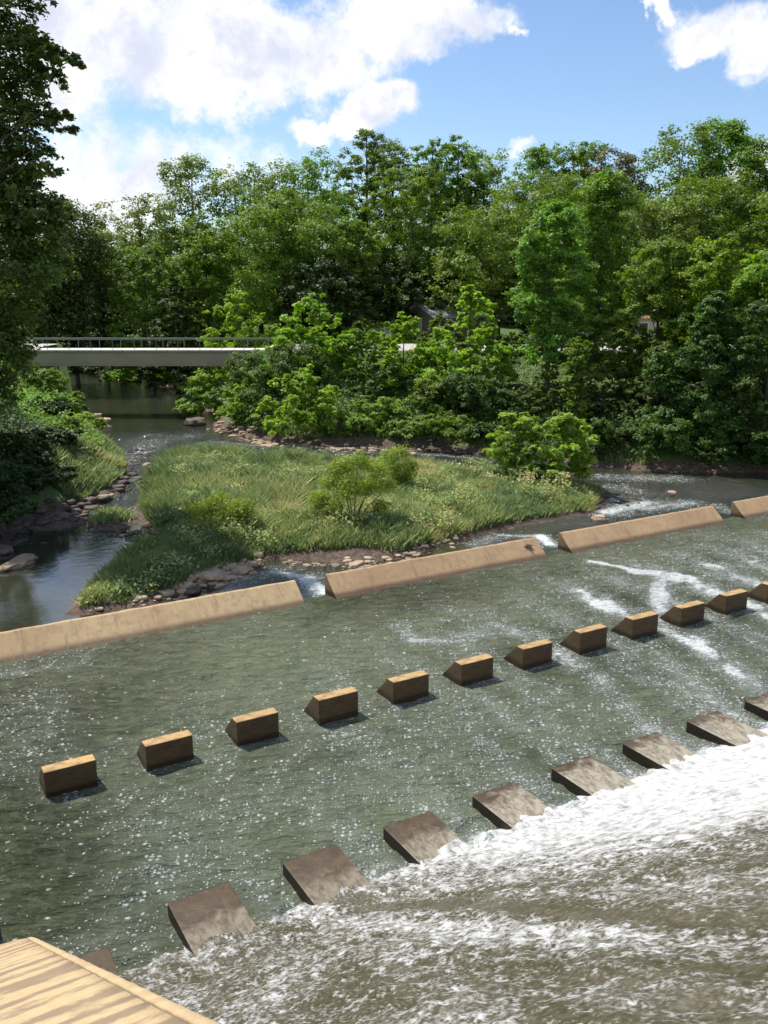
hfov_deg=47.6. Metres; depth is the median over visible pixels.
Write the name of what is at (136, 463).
channel stones
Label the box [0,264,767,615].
ground
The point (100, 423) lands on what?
vine shrub
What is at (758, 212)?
spreading tree
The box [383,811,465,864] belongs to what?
chute block
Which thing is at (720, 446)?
shore bush
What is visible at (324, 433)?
shrubs
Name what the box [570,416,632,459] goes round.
shore bush
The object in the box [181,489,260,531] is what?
willow bush
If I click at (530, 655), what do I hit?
baffle block
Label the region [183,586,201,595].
rock
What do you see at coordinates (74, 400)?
vine shrub
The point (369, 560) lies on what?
island foot stones
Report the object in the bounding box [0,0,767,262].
sky
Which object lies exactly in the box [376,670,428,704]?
baffle block
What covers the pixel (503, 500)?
island grass
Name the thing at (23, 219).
overhanging tree
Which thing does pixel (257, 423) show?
river shrub
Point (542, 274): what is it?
bank tree
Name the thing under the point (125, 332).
leafy tree
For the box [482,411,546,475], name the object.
sycamore shrub
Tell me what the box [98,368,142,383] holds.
shore bush
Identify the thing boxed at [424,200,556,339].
olive tree
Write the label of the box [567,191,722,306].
spreading tree
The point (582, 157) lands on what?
leafy tree
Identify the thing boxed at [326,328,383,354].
shrub tree
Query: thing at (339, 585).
weir
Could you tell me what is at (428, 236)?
feathery tree
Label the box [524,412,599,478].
sycamore shrub
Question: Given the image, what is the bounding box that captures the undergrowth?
[221,345,767,462]
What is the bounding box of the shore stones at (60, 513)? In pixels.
[0,469,145,544]
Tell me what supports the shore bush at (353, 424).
on the ground at (654, 464)
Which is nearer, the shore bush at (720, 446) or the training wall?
the training wall
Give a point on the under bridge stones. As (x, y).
(172, 392)
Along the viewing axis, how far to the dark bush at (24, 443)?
42.78 m
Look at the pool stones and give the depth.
40.53 m
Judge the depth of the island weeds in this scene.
38.57 m
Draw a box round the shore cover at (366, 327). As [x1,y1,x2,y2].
[80,289,384,393]
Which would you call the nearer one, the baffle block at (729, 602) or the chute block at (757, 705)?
the chute block at (757, 705)
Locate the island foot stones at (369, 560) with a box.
[282,534,465,569]
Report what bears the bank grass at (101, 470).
on the ground at (654, 464)
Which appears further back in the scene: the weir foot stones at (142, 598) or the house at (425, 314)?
the house at (425, 314)
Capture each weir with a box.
[0,580,304,663]
[325,537,547,598]
[558,505,725,553]
[730,496,767,518]
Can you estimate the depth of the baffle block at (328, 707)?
20.87 m
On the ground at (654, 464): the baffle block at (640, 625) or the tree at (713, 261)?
the tree at (713, 261)
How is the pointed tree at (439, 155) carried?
on the ground at (654, 464)
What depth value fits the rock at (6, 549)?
35.54 m
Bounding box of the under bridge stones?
[152,381,196,395]
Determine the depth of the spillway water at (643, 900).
9.70 m
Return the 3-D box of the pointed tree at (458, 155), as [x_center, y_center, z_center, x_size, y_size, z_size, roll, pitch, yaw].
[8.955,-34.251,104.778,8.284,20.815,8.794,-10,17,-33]
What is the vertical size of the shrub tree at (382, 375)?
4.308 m
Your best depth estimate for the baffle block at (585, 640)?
24.89 m
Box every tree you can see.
[0,0,86,417]
[0,194,125,343]
[32,261,116,384]
[65,225,128,335]
[74,270,141,370]
[85,191,197,347]
[99,242,200,386]
[133,151,228,333]
[135,277,204,393]
[160,228,246,377]
[185,157,322,341]
[187,288,280,389]
[198,184,345,336]
[251,292,366,382]
[254,145,357,287]
[272,258,378,340]
[311,216,381,328]
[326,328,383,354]
[330,128,399,282]
[342,349,409,401]
[345,162,472,309]
[352,256,446,327]
[357,138,428,312]
[362,311,445,387]
[398,136,458,290]
[404,312,468,368]
[418,270,500,309]
[422,284,522,397]
[424,134,489,301]
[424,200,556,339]
[444,148,516,278]
[484,167,596,296]
[491,331,534,358]
[496,261,566,340]
[501,198,596,393]
[504,141,578,263]
[551,166,650,354]
[552,336,595,420]
[558,140,608,301]
[565,309,619,390]
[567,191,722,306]
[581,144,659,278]
[598,233,705,389]
[601,323,649,396]
[603,276,679,326]
[616,166,767,314]
[625,120,718,241]
[635,290,767,451]
[635,341,682,416]
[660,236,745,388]
[666,113,767,266]
[701,294,767,454]
[702,191,767,334]
[717,251,767,415]
[723,151,767,267]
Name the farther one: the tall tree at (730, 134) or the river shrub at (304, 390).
the tall tree at (730, 134)
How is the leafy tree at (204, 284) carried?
on the ground at (654, 464)
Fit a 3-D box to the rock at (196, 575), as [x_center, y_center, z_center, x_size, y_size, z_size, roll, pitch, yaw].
[-7.280,2.364,31.864,1.357,0.313,1.026,-6,16,-24]
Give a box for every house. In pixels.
[407,302,505,339]
[524,306,659,339]
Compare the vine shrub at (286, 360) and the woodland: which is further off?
the woodland
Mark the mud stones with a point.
(443, 448)
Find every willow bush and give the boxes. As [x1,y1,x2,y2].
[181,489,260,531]
[305,447,401,519]
[375,444,425,484]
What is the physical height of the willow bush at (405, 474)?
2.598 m
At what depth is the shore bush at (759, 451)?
51.08 m
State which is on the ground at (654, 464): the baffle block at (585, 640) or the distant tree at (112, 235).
the distant tree at (112, 235)
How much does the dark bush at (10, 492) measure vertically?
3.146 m
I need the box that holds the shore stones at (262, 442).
[207,421,426,454]
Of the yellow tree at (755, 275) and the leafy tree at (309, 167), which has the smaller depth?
the yellow tree at (755, 275)
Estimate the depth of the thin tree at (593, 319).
60.55 m
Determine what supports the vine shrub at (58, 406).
on the ground at (654, 464)
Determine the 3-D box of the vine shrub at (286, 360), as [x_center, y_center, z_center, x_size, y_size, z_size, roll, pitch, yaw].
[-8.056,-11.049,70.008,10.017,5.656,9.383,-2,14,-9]
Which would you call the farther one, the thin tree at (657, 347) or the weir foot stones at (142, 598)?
the thin tree at (657, 347)
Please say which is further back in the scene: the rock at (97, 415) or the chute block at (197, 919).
the rock at (97, 415)
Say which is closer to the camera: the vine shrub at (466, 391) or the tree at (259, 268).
the vine shrub at (466, 391)
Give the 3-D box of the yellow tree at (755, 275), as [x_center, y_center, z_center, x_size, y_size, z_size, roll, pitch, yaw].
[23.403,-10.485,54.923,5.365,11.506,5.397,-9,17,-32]
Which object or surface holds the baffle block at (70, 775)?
in the stilling pool water at (122, 854)
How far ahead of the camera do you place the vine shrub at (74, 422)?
52.20 m
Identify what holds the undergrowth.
on the ground at (654, 464)
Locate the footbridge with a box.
[25,337,281,365]
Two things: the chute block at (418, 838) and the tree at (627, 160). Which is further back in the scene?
the tree at (627, 160)
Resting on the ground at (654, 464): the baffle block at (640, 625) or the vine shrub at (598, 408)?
the vine shrub at (598, 408)
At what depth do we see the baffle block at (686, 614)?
26.92 m
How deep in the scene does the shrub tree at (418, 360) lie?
67.20 m
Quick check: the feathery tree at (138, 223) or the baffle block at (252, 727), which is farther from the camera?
the feathery tree at (138, 223)
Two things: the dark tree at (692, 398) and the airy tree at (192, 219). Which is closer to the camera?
the dark tree at (692, 398)
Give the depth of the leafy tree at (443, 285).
91.31 m
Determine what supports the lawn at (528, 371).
on the ground at (654, 464)
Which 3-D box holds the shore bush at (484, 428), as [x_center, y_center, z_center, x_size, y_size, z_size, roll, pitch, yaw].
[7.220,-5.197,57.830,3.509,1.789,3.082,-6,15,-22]
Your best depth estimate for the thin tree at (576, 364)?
56.29 m
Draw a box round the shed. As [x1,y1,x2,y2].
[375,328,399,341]
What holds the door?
in the house at (425, 314)
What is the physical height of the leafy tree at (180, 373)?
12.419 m
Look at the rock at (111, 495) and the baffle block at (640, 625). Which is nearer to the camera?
the baffle block at (640, 625)
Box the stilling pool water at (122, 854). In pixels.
[0,514,767,971]
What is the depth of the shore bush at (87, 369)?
111.60 m
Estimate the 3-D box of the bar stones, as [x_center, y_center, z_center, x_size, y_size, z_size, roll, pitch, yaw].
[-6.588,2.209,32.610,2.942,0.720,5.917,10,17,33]
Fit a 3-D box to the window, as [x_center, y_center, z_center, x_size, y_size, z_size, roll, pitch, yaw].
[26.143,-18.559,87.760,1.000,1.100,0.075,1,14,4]
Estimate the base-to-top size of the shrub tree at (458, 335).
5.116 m
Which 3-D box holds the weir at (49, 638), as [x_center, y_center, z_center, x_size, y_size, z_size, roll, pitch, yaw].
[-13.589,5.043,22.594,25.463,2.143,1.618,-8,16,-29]
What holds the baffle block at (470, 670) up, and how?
in the stilling pool water at (122, 854)
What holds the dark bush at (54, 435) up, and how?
on the ground at (654, 464)
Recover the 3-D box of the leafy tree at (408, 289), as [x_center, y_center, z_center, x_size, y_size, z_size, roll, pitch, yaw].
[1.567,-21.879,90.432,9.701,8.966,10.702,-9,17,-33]
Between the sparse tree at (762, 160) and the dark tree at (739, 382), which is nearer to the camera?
the dark tree at (739, 382)
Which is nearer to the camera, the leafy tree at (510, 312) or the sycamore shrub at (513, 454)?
the sycamore shrub at (513, 454)
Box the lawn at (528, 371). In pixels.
[435,350,766,416]
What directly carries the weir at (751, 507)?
on the ground at (654, 464)
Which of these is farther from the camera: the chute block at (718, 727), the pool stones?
the pool stones
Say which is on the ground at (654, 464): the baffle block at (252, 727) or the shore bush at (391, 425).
the shore bush at (391, 425)
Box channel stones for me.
[112,445,166,493]
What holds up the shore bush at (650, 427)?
on the ground at (654, 464)
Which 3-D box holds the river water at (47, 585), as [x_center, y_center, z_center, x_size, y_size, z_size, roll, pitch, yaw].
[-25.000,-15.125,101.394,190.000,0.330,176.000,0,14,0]
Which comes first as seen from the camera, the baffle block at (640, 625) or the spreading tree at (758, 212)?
the baffle block at (640, 625)
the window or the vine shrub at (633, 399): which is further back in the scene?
the window
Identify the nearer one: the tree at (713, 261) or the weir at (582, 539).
the weir at (582, 539)
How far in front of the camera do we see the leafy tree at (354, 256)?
86.37 m
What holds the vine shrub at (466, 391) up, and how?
on the ground at (654, 464)
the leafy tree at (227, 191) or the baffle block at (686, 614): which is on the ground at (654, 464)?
the leafy tree at (227, 191)
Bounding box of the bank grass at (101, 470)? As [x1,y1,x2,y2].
[1,412,131,499]
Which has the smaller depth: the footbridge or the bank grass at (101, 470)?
the bank grass at (101, 470)
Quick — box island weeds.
[73,442,597,607]
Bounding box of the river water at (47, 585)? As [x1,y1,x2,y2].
[0,369,767,631]
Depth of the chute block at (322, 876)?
14.97 m
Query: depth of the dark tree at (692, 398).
52.11 m
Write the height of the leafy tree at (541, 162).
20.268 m
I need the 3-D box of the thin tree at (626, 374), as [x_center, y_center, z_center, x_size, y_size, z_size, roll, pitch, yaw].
[16.660,-9.796,59.618,3.704,6.214,3.556,1,14,6]
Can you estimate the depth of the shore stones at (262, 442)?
60.67 m
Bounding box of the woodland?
[1,167,767,347]
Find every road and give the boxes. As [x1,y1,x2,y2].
[22,344,54,347]
[270,344,729,350]
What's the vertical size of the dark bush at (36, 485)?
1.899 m
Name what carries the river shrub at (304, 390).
on the ground at (654, 464)
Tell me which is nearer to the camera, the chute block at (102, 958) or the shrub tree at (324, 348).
the chute block at (102, 958)
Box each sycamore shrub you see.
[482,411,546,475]
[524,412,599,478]
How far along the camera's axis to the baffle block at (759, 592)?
28.90 m
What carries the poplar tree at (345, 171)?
on the ground at (654, 464)
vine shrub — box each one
[15,367,69,397]
[23,396,74,416]
[44,389,88,419]
[45,414,84,431]
[68,411,108,429]
[172,377,230,417]
[220,340,345,408]
[337,395,414,434]
[402,377,461,415]
[427,369,527,425]
[517,369,581,415]
[561,383,621,420]
[608,377,670,416]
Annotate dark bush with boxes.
[0,427,56,465]
[0,458,41,525]
[0,459,64,494]
[28,426,84,445]
[43,463,77,482]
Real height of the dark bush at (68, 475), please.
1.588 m
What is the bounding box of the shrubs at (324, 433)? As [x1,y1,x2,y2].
[259,417,651,464]
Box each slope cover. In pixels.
[0,361,105,452]
[0,398,102,494]
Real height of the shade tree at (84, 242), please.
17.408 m
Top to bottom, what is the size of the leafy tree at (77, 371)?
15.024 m
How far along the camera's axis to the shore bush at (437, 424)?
58.32 m
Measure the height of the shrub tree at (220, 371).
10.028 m
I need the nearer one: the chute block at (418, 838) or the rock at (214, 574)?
the chute block at (418, 838)
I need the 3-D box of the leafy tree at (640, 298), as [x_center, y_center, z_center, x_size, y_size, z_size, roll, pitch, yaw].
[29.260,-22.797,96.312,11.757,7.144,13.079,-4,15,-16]
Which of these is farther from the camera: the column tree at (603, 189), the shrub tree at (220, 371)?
the shrub tree at (220, 371)
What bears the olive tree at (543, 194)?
on the ground at (654, 464)
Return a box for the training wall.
[0,937,219,1023]
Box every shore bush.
[67,366,102,374]
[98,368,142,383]
[137,366,175,385]
[340,414,374,431]
[374,420,429,436]
[392,409,478,441]
[470,422,515,438]
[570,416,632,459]
[622,416,698,456]
[681,421,767,466]
[738,427,767,465]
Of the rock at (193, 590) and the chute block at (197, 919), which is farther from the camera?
the rock at (193, 590)
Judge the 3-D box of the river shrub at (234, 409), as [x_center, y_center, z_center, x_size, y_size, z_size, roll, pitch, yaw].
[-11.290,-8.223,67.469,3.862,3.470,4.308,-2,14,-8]
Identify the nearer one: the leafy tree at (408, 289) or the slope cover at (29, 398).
the slope cover at (29, 398)
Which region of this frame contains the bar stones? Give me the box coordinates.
[140,551,266,600]
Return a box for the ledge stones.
[32,512,157,537]
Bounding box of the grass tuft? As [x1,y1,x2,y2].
[84,503,138,526]
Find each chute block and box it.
[78,946,118,973]
[167,882,257,955]
[283,844,371,905]
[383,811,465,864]
[472,782,547,829]
[551,755,634,795]
[622,732,696,769]
[686,711,767,745]
[744,693,767,720]
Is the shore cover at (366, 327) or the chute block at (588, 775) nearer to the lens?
the chute block at (588, 775)
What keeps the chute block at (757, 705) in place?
on the spillway slab
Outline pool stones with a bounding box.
[67,506,140,521]
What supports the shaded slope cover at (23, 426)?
on the ground at (654, 464)
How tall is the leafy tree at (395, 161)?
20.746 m
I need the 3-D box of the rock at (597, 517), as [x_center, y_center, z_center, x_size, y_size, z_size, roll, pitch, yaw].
[10.089,0.357,40.871,0.668,0.423,0.629,0,14,2]
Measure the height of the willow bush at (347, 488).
3.488 m
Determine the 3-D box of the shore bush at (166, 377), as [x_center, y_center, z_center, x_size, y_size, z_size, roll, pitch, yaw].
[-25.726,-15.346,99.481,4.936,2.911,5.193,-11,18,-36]
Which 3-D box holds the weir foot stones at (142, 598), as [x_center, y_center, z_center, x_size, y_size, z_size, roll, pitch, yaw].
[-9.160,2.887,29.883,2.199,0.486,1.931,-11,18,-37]
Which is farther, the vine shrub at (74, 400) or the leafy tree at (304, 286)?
the leafy tree at (304, 286)
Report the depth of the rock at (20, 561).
33.94 m
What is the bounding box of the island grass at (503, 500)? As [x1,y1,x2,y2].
[71,441,608,607]
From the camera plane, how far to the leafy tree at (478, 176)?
100.60 m
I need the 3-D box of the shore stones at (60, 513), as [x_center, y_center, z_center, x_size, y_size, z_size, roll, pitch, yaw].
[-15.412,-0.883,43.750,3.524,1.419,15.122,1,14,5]
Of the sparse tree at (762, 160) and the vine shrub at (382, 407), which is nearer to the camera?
the vine shrub at (382, 407)
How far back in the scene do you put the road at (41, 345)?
81.96 m
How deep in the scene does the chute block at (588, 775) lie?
18.00 m
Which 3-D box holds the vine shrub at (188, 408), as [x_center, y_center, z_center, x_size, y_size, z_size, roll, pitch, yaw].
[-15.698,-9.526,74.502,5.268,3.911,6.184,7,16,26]
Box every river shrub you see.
[213,384,262,420]
[239,392,281,427]
[250,364,351,436]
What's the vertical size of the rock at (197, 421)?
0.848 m
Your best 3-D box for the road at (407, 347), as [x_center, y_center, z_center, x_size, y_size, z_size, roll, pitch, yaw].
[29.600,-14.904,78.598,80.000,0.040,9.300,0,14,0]
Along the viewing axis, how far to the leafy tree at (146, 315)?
93.65 m
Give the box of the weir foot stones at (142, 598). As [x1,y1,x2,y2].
[89,581,155,610]
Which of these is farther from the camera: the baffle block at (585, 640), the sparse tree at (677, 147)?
the sparse tree at (677, 147)
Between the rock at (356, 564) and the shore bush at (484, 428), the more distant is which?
the shore bush at (484, 428)
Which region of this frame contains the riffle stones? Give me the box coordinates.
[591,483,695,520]
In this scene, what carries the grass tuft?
on the ground at (654, 464)
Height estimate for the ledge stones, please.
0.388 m
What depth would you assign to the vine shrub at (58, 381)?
65.28 m
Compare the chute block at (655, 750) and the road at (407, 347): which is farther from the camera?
the road at (407, 347)
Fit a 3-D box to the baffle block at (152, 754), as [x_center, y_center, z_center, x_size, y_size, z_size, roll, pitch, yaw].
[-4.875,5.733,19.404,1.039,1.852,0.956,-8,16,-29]
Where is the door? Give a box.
[417,318,421,337]
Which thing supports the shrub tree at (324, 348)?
on the ground at (654, 464)
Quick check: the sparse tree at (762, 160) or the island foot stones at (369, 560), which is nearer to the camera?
the island foot stones at (369, 560)
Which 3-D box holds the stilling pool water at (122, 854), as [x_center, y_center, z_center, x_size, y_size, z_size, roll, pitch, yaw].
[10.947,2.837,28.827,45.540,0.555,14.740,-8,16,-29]
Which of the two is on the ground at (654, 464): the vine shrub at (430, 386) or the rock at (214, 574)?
the vine shrub at (430, 386)
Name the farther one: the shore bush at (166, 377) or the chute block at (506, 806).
the shore bush at (166, 377)
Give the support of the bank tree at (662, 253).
on the ground at (654, 464)
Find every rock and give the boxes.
[0,545,13,554]
[0,553,38,572]
[94,413,101,417]
[97,493,113,498]
[178,571,201,582]
[183,417,205,425]
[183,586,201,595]
[198,567,223,580]
[348,560,363,568]
[591,514,605,520]
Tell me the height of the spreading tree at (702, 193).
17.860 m
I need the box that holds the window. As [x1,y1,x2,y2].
[638,322,648,331]
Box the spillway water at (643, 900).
[114,729,767,1023]
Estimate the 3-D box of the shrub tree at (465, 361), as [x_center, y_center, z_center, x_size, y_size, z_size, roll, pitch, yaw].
[6.506,-12.378,64.530,8.138,8.730,7.060,-12,19,-40]
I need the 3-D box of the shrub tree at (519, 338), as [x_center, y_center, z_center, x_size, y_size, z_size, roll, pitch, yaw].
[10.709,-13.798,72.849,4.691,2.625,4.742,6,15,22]
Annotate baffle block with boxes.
[39,754,97,797]
[136,729,193,771]
[224,707,278,746]
[303,686,357,725]
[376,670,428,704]
[442,653,492,686]
[503,639,552,669]
[559,624,606,654]
[610,611,658,639]
[659,600,704,626]
[705,589,747,614]
[748,581,767,603]
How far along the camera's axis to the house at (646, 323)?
87.73 m
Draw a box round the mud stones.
[411,435,547,468]
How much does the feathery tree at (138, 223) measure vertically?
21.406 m

